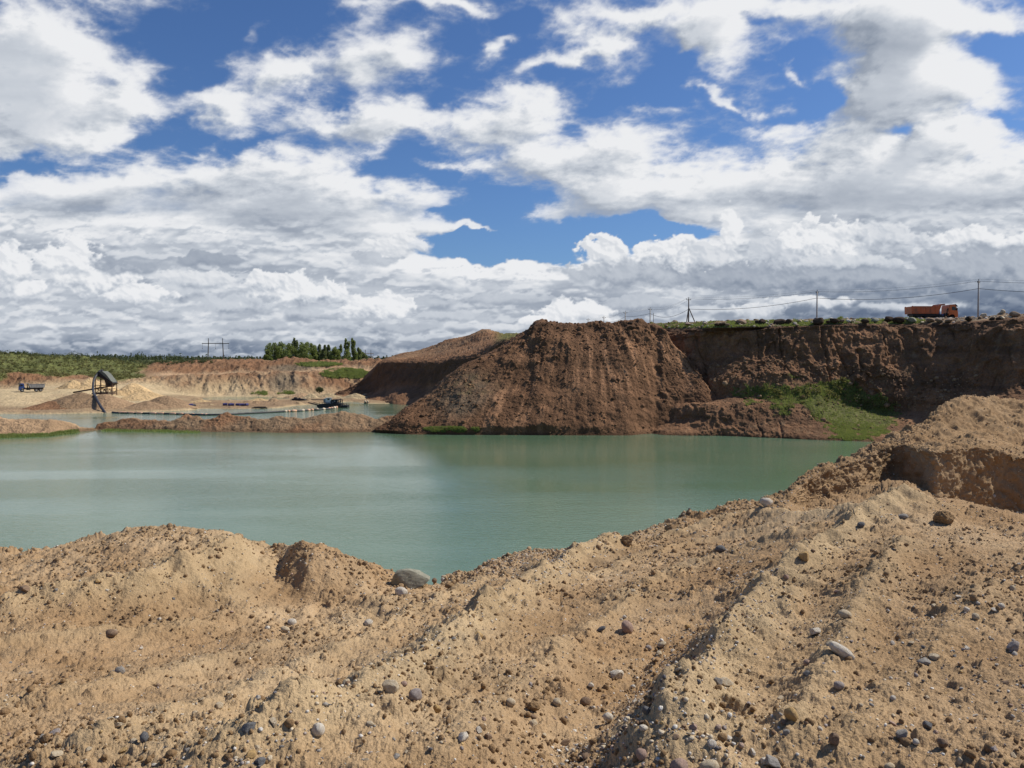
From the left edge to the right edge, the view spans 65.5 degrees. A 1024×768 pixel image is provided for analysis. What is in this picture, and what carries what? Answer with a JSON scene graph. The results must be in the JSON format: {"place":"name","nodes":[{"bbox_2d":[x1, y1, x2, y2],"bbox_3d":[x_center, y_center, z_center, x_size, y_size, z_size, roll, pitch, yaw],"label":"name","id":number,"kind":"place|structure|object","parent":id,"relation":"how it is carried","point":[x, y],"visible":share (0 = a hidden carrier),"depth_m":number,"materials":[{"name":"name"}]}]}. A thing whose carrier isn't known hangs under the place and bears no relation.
{"place":"outdoors","nodes":[
{"label":"outdoors","id":0,"kind":"place"},
{"bbox_2d":[0,417,97,434],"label":"sand spit","id":1,"kind":"structure","parent":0,"point":[25,426],"depth_m":117.99,"materials":[{"name":"sand"}]},
{"bbox_2d":[0,429,79,437],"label":"grass","id":2,"kind":"structure","parent":1,"relation":"on","point":[41,434],"depth_m":114.53,"materials":[{"name":"plant"}]},
{"bbox_2d":[0,353,389,413],"bbox_3d":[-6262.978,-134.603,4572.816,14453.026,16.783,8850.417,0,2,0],"label":"ground","id":3,"kind":"structure","parent":0,"point":[186,381],"depth_m":246.94,"materials":[{"name":"sand"}]},
{"bbox_2d":[18,383,44,391],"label":"dump truck","id":4,"kind":"object","parent":3,"relation":"on","point":[37,387],"visible":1,"depth_m":201.59,"materials":[{"name":"black metal"}]},
{"bbox_2d":[23,401,65,409],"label":"sand heap","id":5,"kind":"object","parent":3,"relation":"on","point":[47,405],"visible":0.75,"depth_m":169.20,"materials":[{"name":"sand"}]},
{"bbox_2d":[55,380,80,388],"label":"sand heap","id":6,"kind":"object","parent":3,"relation":"on","point":[72,384],"visible":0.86,"depth_m":212.21,"materials":[{"name":"sand"}]},
{"bbox_2d":[52,392,93,408],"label":"sand heap","id":7,"kind":"object","parent":3,"relation":"on","point":[74,401],"visible":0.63,"depth_m":172.92,"materials":[{"name":"sand"}]},
{"bbox_2d":[0,351,155,380],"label":"shrubbery","id":8,"kind":"object","parent":3,"relation":"on","point":[63,373],"visible":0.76,"depth_m":266.22,"materials":[{"name":"green plant"}]},
{"bbox_2d":[73,369,117,394],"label":"screening plant","id":9,"kind":"object","parent":3,"relation":"on","point":[109,379],"visible":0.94,"depth_m":193.89,"materials":[{"name":"black metal"}]},
{"bbox_2d":[79,378,118,390],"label":"sand heap","id":10,"kind":"object","parent":3,"relation":"on","point":[86,384],"visible":0.59,"depth_m":213.95,"materials":[{"name":"sand"}]},
{"bbox_2d":[92,369,106,412],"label":"hose","id":11,"kind":"object","parent":3,"relation":"on","point":[96,397],"visible":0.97,"depth_m":176.45,"materials":[{"name":"rubber"}]},
{"bbox_2d":[78,394,135,408],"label":"sand heap","id":12,"kind":"object","parent":3,"relation":"on","point":[107,401],"visible":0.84,"depth_m":172.45,"materials":[{"name":"sand"}]},
{"bbox_2d":[0,350,214,364],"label":"shrubbery","id":13,"kind":"object","parent":3,"relation":"on","point":[204,359],"visible":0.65,"depth_m":300.88,"materials":[{"name":"green plant"}]},
{"bbox_2d":[110,390,127,395],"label":"sand heap","id":14,"kind":"object","parent":3,"relation":"on","point":[120,393],"visible":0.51,"depth_m":206.13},
{"bbox_2d":[119,383,151,394],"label":"sand heap","id":15,"kind":"object","parent":3,"relation":"on","point":[131,388],"visible":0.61,"depth_m":209.21,"materials":[{"name":"sand"}]},
{"bbox_2d":[121,391,163,400],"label":"sand heap","id":16,"kind":"object","parent":3,"relation":"on","point":[143,396],"visible":0.65,"depth_m":195.55,"materials":[{"name":"sand"}]},
{"bbox_2d":[125,401,172,409],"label":"sand heap","id":17,"kind":"object","parent":3,"relation":"on","point":[147,405],"visible":0.85,"depth_m":173.18,"materials":[{"name":"sand"}]},
{"bbox_2d":[149,396,198,407],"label":"sand heap","id":18,"kind":"object","parent":3,"relation":"on","point":[171,401],"visible":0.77,"depth_m":177.55,"materials":[{"name":"sand"}]},
{"bbox_2d":[0,351,392,359],"bbox_3d":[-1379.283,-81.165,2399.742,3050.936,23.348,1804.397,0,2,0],"label":"forest","id":19,"kind":"object","parent":3,"relation":"on","point":[141,356],"visible":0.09,"depth_m":1671.00,"materials":[{"name":"green plant"}]},
{"bbox_2d":[202,338,228,358],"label":"power pylon","id":20,"kind":"object","parent":3,"relation":"on","point":[208,343],"visible":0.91,"depth_m":479.38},
{"bbox_2d":[263,350,272,360],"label":"tree","id":21,"kind":"object","parent":3,"relation":"on","point":[267,355],"visible":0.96,"depth_m":334.91,"materials":[{"name":"green plant"}]},
{"bbox_2d":[264,342,283,360],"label":"tree","id":22,"kind":"object","parent":3,"relation":"on","point":[275,354],"visible":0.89,"depth_m":339.76,"materials":[{"name":"green plant"}]},
{"bbox_2d":[275,341,285,358],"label":"tree","id":23,"kind":"object","parent":3,"relation":"on","point":[282,345],"visible":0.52,"depth_m":343.61,"materials":[{"name":"green plant"}]},
{"bbox_2d":[282,343,299,357],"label":"tree","id":24,"kind":"object","parent":3,"relation":"on","point":[289,352],"visible":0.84,"depth_m":335.80,"materials":[{"name":"green plant"}]},
{"bbox_2d":[281,393,307,397],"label":"sand heap","id":25,"kind":"object","parent":3,"relation":"on","point":[299,395],"visible":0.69,"depth_m":230.92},
{"bbox_2d":[291,337,300,357],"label":"tree","id":26,"kind":"object","parent":3,"relation":"on","point":[294,343],"visible":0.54,"depth_m":340.35,"materials":[{"name":"green plant"}]},
{"bbox_2d":[299,342,313,358],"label":"tree","id":27,"kind":"object","parent":3,"relation":"on","point":[304,348],"visible":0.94,"depth_m":336.45,"materials":[{"name":"green plant"}]},
{"bbox_2d":[251,361,368,394],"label":"grass","id":28,"kind":"structure","parent":3,"relation":"on","point":[356,374],"depth_m":260.11,"materials":[{"name":"plant"}]},
{"bbox_2d":[308,343,317,359],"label":"tree","id":29,"kind":"object","parent":3,"relation":"on","point":[314,351],"visible":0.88,"depth_m":341.42,"materials":[{"name":"green plant"}]},
{"bbox_2d":[314,344,321,360],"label":"tree","id":30,"kind":"object","parent":3,"relation":"on","point":[319,349],"visible":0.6,"depth_m":345.38,"materials":[{"name":"green plant"}]},
{"bbox_2d":[319,345,327,360],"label":"tree","id":31,"kind":"object","parent":3,"relation":"on","point":[323,353],"visible":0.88,"depth_m":338.28,"materials":[{"name":"green plant"}]},
{"bbox_2d":[318,393,339,397],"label":"sand heap","id":32,"kind":"object","parent":3,"relation":"on","point":[328,395],"visible":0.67,"depth_m":225.03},
{"bbox_2d":[328,346,340,359],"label":"tree","id":33,"kind":"object","parent":3,"relation":"on","point":[335,351],"visible":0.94,"depth_m":335.53,"materials":[{"name":"green plant"}]},
{"bbox_2d":[343,338,350,360],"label":"tree","id":34,"kind":"object","parent":3,"relation":"on","point":[346,355],"visible":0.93,"depth_m":343.29,"materials":[{"name":"green plant"}]},
{"bbox_2d":[339,393,366,398],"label":"sand heap","id":35,"kind":"object","parent":3,"relation":"on","point":[357,396],"visible":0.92,"depth_m":219.91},
{"bbox_2d":[350,338,357,360],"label":"tree","id":36,"kind":"object","parent":3,"relation":"on","point":[353,350],"visible":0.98,"depth_m":336.63,"materials":[{"name":"green plant"}]},
{"bbox_2d":[95,411,393,432],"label":"sand spit","id":37,"kind":"structure","parent":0,"point":[341,422],"depth_m":123.69,"materials":[{"name":"sand"}]},
{"bbox_2d":[102,428,199,432],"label":"grass","id":38,"kind":"structure","parent":37,"relation":"on","point":[143,430],"depth_m":122.00,"materials":[{"name":"plant"}]},
{"bbox_2d":[336,329,518,404],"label":"old spoil hill","id":39,"kind":"structure","parent":0,"point":[407,378],"depth_m":215.43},
{"bbox_2d":[0,396,871,584],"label":"water","id":40,"kind":"structure","parent":0,"point":[437,507],"depth_m":70.79,"materials":[{"name":"liquid"}]},
{"bbox_2d":[112,406,337,414],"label":"floating pipeline","id":41,"kind":"object","parent":40,"relation":"on","point":[171,413],"visible":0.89,"depth_m":162.12,"materials":[{"name":"rubber"}]},
{"bbox_2d":[308,398,348,407],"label":"dredger","id":42,"kind":"object","parent":40,"relation":"on","point":[328,402],"visible":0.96,"depth_m":182.34,"materials":[{"name":"black metal"}]},
{"bbox_2d":[0,0,1023,358],"bbox_3d":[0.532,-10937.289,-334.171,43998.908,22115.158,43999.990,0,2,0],"label":"sky","id":43,"kind":"structure","parent":0,"point":[856,206],"depth_m":20014.92,"materials":[{"name":"white"}]},
{"bbox_2d":[0,395,1023,767],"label":"sand bank","id":44,"kind":"structure","parent":0,"point":[104,697],"depth_m":5.65,"materials":[{"name":"sand"}]},
{"bbox_2d":[19,585,29,591],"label":"stone","id":45,"kind":"object","parent":44,"relation":"on","point":[25,588],"visible":1,"depth_m":7.33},
{"bbox_2d":[50,750,63,757],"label":"pebble","id":46,"kind":"object","parent":44,"relation":"on","point":[54,753],"visible":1,"depth_m":3.17,"materials":[{"name":"beige stone"}]},
{"bbox_2d":[106,629,117,637],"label":"stone","id":47,"kind":"object","parent":44,"relation":"on","point":[110,633],"visible":1,"depth_m":6.70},
{"bbox_2d":[114,666,124,673],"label":"stone","id":48,"kind":"object","parent":44,"relation":"on","point":[120,669],"visible":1,"depth_m":5.01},
{"bbox_2d":[140,731,148,742],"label":"stone","id":49,"kind":"object","parent":44,"relation":"on","point":[144,736],"visible":1,"depth_m":3.28,"materials":[{"name":"stone"}]},
{"bbox_2d":[241,722,255,732],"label":"pebble","id":50,"kind":"object","parent":44,"relation":"on","point":[246,727],"visible":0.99,"depth_m":3.18,"materials":[{"name":"stone"}]},
{"bbox_2d":[246,749,255,758],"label":"pebble","id":51,"kind":"object","parent":44,"relation":"on","point":[251,754],"visible":1,"depth_m":3.03,"materials":[{"name":"stone"}]},
{"bbox_2d":[254,757,265,765],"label":"pebble","id":52,"kind":"object","parent":44,"relation":"on","point":[260,761],"visible":0.98,"depth_m":3.00,"materials":[{"name":"stone"}]},
{"bbox_2d":[311,722,324,736],"bbox_3d":[-0.807,1.437,3.308,0.055,0.056,0.053,1,2,17],"label":"stone","id":53,"kind":"object","parent":44,"relation":"on","point":[318,729],"visible":1,"depth_m":3.29,"materials":[{"name":"stone"}]},
{"bbox_2d":[364,619,372,625],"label":"stone","id":54,"kind":"object","parent":44,"relation":"on","point":[368,622],"visible":0.98,"depth_m":7.77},
{"bbox_2d":[382,680,398,693],"bbox_3d":[-0.595,1.478,3.891,0.086,0.070,0.058,21,5,9],"label":"stone","id":55,"kind":"object","parent":44,"relation":"on","point":[390,686],"visible":0.98,"depth_m":3.87,"materials":[{"name":"stone"}]},
{"bbox_2d":[395,587,407,595],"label":"stone","id":56,"kind":"object","parent":44,"relation":"on","point":[399,591],"visible":0.84,"depth_m":9.17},
{"bbox_2d":[391,568,429,588],"bbox_3d":[-1.266,2.438,10.063,0.497,0.263,0.409,-4,1,4],"label":"boulder","id":57,"kind":"object","parent":44,"relation":"on","point":[411,578],"visible":0.88,"depth_m":9.91,"materials":[{"name":"stone"}]},
{"bbox_2d":[408,688,421,700],"bbox_3d":[-0.478,1.540,3.942,0.068,0.063,0.066,1,2,27],"label":"stone","id":58,"kind":"object","parent":44,"relation":"on","point":[415,694],"visible":0.98,"depth_m":3.92,"materials":[{"name":"stone"}]},
{"bbox_2d":[433,704,440,712],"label":"stone","id":59,"kind":"object","parent":44,"relation":"on","point":[436,708],"visible":0.96,"depth_m":3.88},
{"bbox_2d":[458,732,468,741],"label":"pebble","id":60,"kind":"object","parent":44,"relation":"on","point":[463,736],"visible":1,"depth_m":3.38,"materials":[{"name":"white stone"}]},
{"bbox_2d":[174,532,829,767],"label":"gravel","id":61,"kind":"structure","parent":44,"relation":"on","point":[269,758],"depth_m":3.61,"materials":[{"name":"gravel"}]},
{"bbox_2d":[506,698,515,706],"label":"stone","id":62,"kind":"object","parent":44,"relation":"on","point":[510,702],"visible":1,"depth_m":4.18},
{"bbox_2d":[0,394,1023,767],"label":"sand crumbs","id":63,"kind":"object","parent":44,"relation":"on","point":[288,722],"visible":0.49,"depth_m":5.91,"materials":[{"name":"sand"}]},
{"bbox_2d":[526,700,540,711],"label":"sand clod","id":64,"kind":"object","parent":44,"relation":"on","point":[533,705],"visible":1,"depth_m":4.20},
{"bbox_2d":[553,698,561,706],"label":"stone","id":65,"kind":"object","parent":44,"relation":"on","point":[557,702],"visible":1,"depth_m":4.42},
{"bbox_2d":[580,697,590,706],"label":"stone","id":66,"kind":"object","parent":44,"relation":"on","point":[585,701],"visible":0.96,"depth_m":4.68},
{"bbox_2d":[603,712,612,721],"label":"pebble","id":67,"kind":"object","parent":44,"relation":"on","point":[607,716],"visible":1,"depth_m":4.32,"materials":[{"name":"white stone"}]},
{"bbox_2d":[610,670,623,679],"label":"stone","id":68,"kind":"object","parent":44,"relation":"on","point":[617,674],"visible":0.98,"depth_m":5.33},
{"bbox_2d":[621,535,632,545],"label":"sand clod","id":69,"kind":"object","parent":44,"relation":"on","point":[627,540],"visible":1,"depth_m":11.91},
{"bbox_2d":[621,620,633,633],"bbox_3d":[0.925,1.956,6.401,0.093,0.112,0.101,-30,-4,10],"label":"stone","id":70,"kind":"object","parent":44,"relation":"on","point":[627,626],"visible":1,"depth_m":6.37,"materials":[{"name":"stone"}]},
{"bbox_2d":[636,748,646,760],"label":"stone","id":71,"kind":"object","parent":44,"relation":"on","point":[641,754],"visible":1,"depth_m":3.07,"materials":[{"name":"stone"}]},
{"bbox_2d":[642,706,650,713],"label":"stone","id":72,"kind":"object","parent":44,"relation":"on","point":[645,709],"visible":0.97,"depth_m":3.31,"materials":[{"name":"stone"}]},
{"bbox_2d":[665,524,679,530],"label":"sand clod","id":73,"kind":"object","parent":44,"relation":"on","point":[670,526],"visible":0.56,"depth_m":13.23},
{"bbox_2d":[670,758,687,767],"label":"stone","id":74,"kind":"object","parent":44,"relation":"on","point":[679,763],"visible":1,"depth_m":2.98,"materials":[{"name":"stone"}]},
{"bbox_2d":[699,759,719,767],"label":"stone","id":75,"kind":"object","parent":44,"relation":"on","point":[709,763],"visible":1,"depth_m":2.98,"materials":[{"name":"stone"}]},
{"bbox_2d":[707,739,716,747],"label":"pebble","id":76,"kind":"object","parent":44,"relation":"on","point":[711,743],"visible":1,"depth_m":3.08,"materials":[{"name":"white stone"}]},
{"bbox_2d":[714,677,722,684],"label":"pebble","id":77,"kind":"object","parent":44,"relation":"on","point":[717,680],"visible":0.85,"depth_m":3.87,"materials":[{"name":"grey stone"}]},
{"bbox_2d":[715,545,725,551],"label":"pebble","id":78,"kind":"object","parent":44,"relation":"on","point":[720,548],"visible":0.97,"depth_m":10.08,"materials":[{"name":"stone"}]},
{"bbox_2d":[721,677,733,686],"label":"stone","id":79,"kind":"object","parent":44,"relation":"on","point":[727,682],"visible":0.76,"depth_m":4.04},
{"bbox_2d":[760,498,772,506],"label":"stone","id":80,"kind":"object","parent":44,"relation":"on","point":[766,502],"visible":1,"depth_m":13.04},
{"bbox_2d":[764,754,780,767],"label":"stone","id":81,"kind":"object","parent":44,"relation":"on","point":[771,761],"visible":1,"depth_m":3.07,"materials":[{"name":"stone"}]},
{"bbox_2d":[784,707,798,721],"bbox_3d":[1.154,1.366,3.297,0.055,0.065,0.060,-10,0,11],"label":"stone","id":82,"kind":"object","parent":44,"relation":"on","point":[790,713],"visible":1,"depth_m":3.28,"materials":[{"name":"stone"}]},
{"bbox_2d":[799,551,808,560],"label":"stone","id":83,"kind":"object","parent":44,"relation":"on","point":[804,555],"visible":1,"depth_m":6.55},
{"bbox_2d":[809,627,820,634],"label":"stone","id":84,"kind":"object","parent":44,"relation":"on","point":[814,631],"visible":1,"depth_m":4.97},
{"bbox_2d":[828,732,838,745],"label":"stone","id":85,"kind":"object","parent":44,"relation":"on","point":[833,738],"visible":1,"depth_m":3.15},
{"bbox_2d":[833,681,844,689],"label":"stone","id":86,"kind":"object","parent":44,"relation":"on","point":[839,685],"visible":1,"depth_m":3.78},
{"bbox_2d":[829,641,854,659],"bbox_3d":[1.771,1.434,4.275,0.155,0.059,0.057,33,6,7],"label":"stone","id":87,"kind":"object","parent":44,"relation":"on","point":[839,649],"visible":0.94,"depth_m":4.26,"materials":[{"name":"stone"}]},
{"bbox_2d":[838,609,851,618],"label":"stone","id":88,"kind":"object","parent":44,"relation":"on","point":[843,613],"visible":0.94,"depth_m":4.98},
{"bbox_2d":[896,729,907,738],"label":"stone","id":89,"kind":"object","parent":44,"relation":"on","point":[901,733],"visible":0.97,"depth_m":3.25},
{"bbox_2d":[916,657,930,664],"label":"pebble","id":90,"kind":"object","parent":44,"relation":"on","point":[925,661],"visible":0.94,"depth_m":4.23,"materials":[{"name":"grey stone"}]},
{"bbox_2d":[922,720,931,729],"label":"stone","id":91,"kind":"object","parent":44,"relation":"on","point":[926,724],"visible":0.99,"depth_m":3.38,"materials":[{"name":"stone"}]},
{"bbox_2d":[929,653,939,660],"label":"pebble","id":92,"kind":"object","parent":44,"relation":"on","point":[934,656],"visible":1,"depth_m":4.29,"materials":[{"name":"beige stone"}]},
{"bbox_2d":[937,737,947,747],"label":"stone","id":93,"kind":"object","parent":44,"relation":"on","point":[942,742],"visible":0.98,"depth_m":3.15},
{"bbox_2d":[933,510,954,524],"bbox_3d":[4.327,1.345,7.989,0.184,0.163,0.181,-1,2,-27],"label":"sand clod","id":94,"kind":"object","parent":44,"relation":"on","point":[945,517],"visible":0.96,"depth_m":7.94,"materials":[{"name":"sand"}]},
{"bbox_2d":[1006,640,1019,651],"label":"stone","id":95,"kind":"object","parent":44,"relation":"on","point":[1012,646],"visible":1,"depth_m":4.37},
{"bbox_2d":[374,318,719,434],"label":"spoil heap hill","id":96,"kind":"structure","parent":0,"point":[585,422],"depth_m":123.77,"materials":[{"name":"soil"}]},
{"bbox_2d":[423,425,479,432],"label":"grass","id":97,"kind":"structure","parent":96,"relation":"on","point":[457,429],"depth_m":116.98,"materials":[{"name":"plant"}]},
{"bbox_2d":[384,319,708,433],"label":"rubble","id":98,"kind":"object","parent":96,"relation":"on","point":[631,326],"visible":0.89,"depth_m":125.25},
{"bbox_2d":[650,312,1023,441],"bbox_3d":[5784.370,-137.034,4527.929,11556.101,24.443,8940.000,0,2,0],"label":"quarry cliff","id":99,"kind":"structure","parent":0,"point":[992,352],"depth_m":120.94,"materials":[{"name":"soil"}]},
{"bbox_2d":[773,319,785,323],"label":"soil lump","id":100,"kind":"object","parent":99,"relation":"on","point":[779,321],"visible":0.97,"depth_m":129.60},
{"bbox_2d":[649,316,924,328],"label":"grass","id":101,"kind":"structure","parent":99,"relation":"on","point":[681,324],"depth_m":130.55,"materials":[{"name":"plant"}]},
{"bbox_2d":[718,375,900,440],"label":"grass","id":102,"kind":"structure","parent":99,"relation":"on","point":[879,428],"depth_m":118.52,"materials":[{"name":"plant"}]},
{"bbox_2d":[813,317,823,324],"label":"soil lump","id":103,"kind":"object","parent":99,"relation":"on","point":[818,321],"visible":1,"depth_m":128.01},
{"bbox_2d":[673,358,980,430],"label":"rubble","id":104,"kind":"object","parent":99,"relation":"on","point":[725,383],"visible":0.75,"depth_m":120.23,"materials":[{"name":"stone"}]},
{"bbox_2d":[760,377,897,409],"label":"shrubbery","id":105,"kind":"object","parent":99,"relation":"on","point":[838,396],"visible":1,"depth_m":120.03,"materials":[{"name":"green plant"}]},
{"bbox_2d":[657,309,1023,328],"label":"rubble","id":106,"kind":"object","parent":99,"relation":"on","point":[955,320],"visible":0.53,"depth_m":129.50,"materials":[{"name":"stone"}]},
{"bbox_2d":[892,317,904,323],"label":"soil lump","id":107,"kind":"object","parent":99,"relation":"on","point":[898,320],"visible":1,"depth_m":127.19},
{"bbox_2d":[904,304,957,318],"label":"dump truck","id":108,"kind":"object","parent":99,"relation":"on","point":[933,311],"visible":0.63,"depth_m":133.01,"materials":[{"name":"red metal"}]},
{"bbox_2d":[977,279,979,316],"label":"utility pole","id":109,"kind":"object","parent":99,"relation":"on","point":[978,281],"visible":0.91,"depth_m":160.45,"materials":[{"name":"concrete"}]},
{"bbox_2d":[1009,311,1020,317],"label":"rock","id":110,"kind":"object","parent":99,"relation":"on","point":[1014,314],"visible":0.98,"depth_m":118.15,"materials":[{"name":"grey stone"}]},
{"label":"utility pole","id":111,"kind":"object","parent":99,"relation":"on","visible":0},
{"bbox_2d":[605,288,1021,321],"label":"power cable","id":112,"kind":"object","parent":111,"relation":"attached to","point":[822,298],"visible":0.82,"depth_m":181.47,"materials":[{"name":"black metal"}]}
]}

